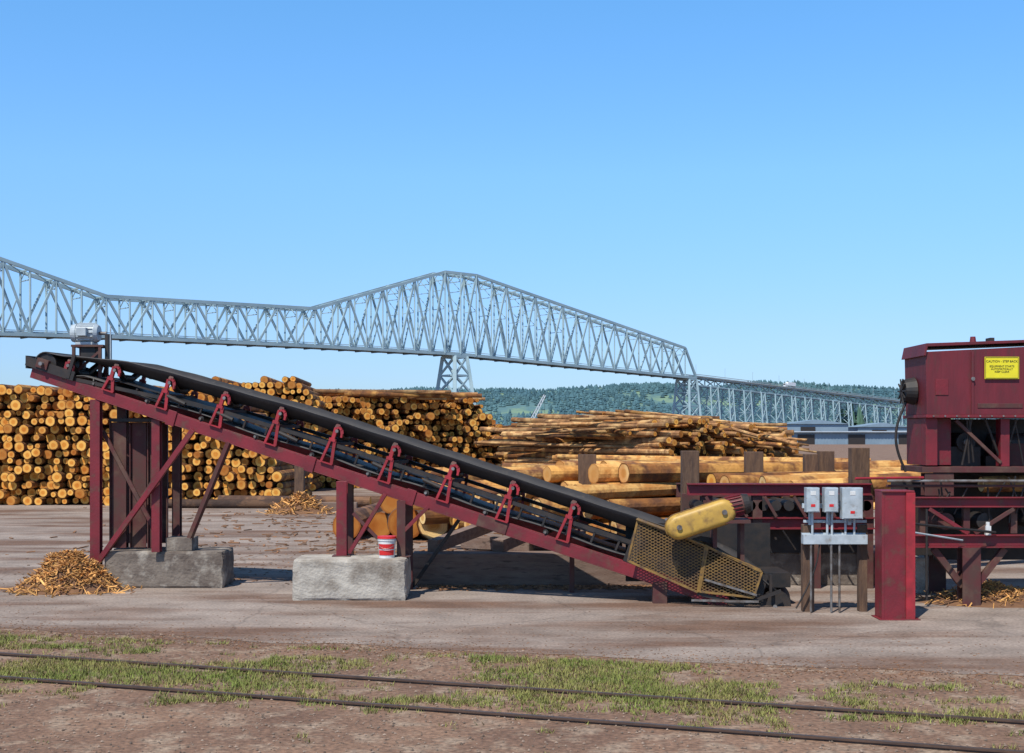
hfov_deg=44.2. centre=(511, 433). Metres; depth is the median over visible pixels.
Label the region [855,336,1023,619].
log debarker
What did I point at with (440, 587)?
bark litter
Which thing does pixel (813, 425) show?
storage shed
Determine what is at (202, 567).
concrete block
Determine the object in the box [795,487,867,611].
electrical disconnect stand
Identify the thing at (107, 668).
grass
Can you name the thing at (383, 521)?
butt log stack
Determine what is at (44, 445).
log pile
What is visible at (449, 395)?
log pile
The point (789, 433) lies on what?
log pile
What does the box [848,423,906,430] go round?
storage shed
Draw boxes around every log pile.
[0,384,312,505]
[212,376,327,490]
[313,389,484,400]
[315,396,515,487]
[474,413,798,466]
[500,421,801,459]
[502,454,874,509]
[513,409,816,456]
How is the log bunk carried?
on the paved yard at (561, 621)
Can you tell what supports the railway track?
on the ground at (144, 738)
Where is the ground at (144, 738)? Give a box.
[0,444,1023,752]
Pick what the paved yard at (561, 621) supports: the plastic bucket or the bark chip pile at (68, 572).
the bark chip pile at (68, 572)
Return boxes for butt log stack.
[168,495,451,539]
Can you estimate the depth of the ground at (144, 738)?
11.92 m
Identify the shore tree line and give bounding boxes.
[786,401,904,425]
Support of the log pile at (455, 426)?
on the paved yard at (561, 621)
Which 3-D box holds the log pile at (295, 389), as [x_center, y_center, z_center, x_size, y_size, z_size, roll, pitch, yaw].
[-12.381,0.045,60.746,7.270,5.322,8.137,0,0,0]
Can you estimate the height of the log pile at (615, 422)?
2.275 m
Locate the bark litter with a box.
[0,506,1023,693]
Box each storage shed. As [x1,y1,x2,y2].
[777,420,847,430]
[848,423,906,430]
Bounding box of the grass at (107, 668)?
[0,630,1023,749]
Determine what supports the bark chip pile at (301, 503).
on the paved yard at (561, 621)
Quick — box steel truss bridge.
[0,257,906,426]
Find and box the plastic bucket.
[377,535,396,557]
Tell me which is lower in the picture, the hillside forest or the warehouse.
the warehouse
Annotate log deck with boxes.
[413,448,928,592]
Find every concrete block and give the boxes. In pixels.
[104,547,233,587]
[292,554,410,600]
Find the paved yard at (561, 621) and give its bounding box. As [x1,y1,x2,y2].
[0,487,1023,675]
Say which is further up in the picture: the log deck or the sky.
the sky
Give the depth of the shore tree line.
1110.95 m
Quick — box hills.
[477,384,906,425]
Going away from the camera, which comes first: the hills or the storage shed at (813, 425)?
the storage shed at (813, 425)
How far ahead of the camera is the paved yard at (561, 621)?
18.27 m
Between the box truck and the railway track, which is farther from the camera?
the box truck
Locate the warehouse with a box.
[792,431,906,443]
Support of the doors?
in the warehouse
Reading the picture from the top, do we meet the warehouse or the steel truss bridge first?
the steel truss bridge
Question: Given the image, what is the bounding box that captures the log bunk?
[294,465,356,510]
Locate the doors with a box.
[798,434,906,443]
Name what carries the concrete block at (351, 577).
on the paved yard at (561, 621)
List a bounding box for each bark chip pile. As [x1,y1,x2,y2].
[0,549,141,597]
[256,491,334,514]
[915,579,1023,608]
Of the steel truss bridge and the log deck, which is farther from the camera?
the steel truss bridge
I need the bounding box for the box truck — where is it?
[783,382,795,386]
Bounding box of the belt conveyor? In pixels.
[25,323,790,607]
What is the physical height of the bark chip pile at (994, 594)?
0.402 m
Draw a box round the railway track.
[0,652,1023,752]
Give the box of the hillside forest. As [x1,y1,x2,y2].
[371,380,903,425]
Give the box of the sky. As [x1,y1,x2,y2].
[0,0,1023,390]
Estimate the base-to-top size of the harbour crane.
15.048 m
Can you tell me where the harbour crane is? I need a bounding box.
[531,395,545,417]
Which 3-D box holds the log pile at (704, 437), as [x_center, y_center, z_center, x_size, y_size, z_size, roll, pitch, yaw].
[5.513,0.954,58.326,11.377,3.893,14.059,0,0,-33]
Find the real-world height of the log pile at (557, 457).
1.974 m
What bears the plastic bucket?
on the concrete block at (351, 577)

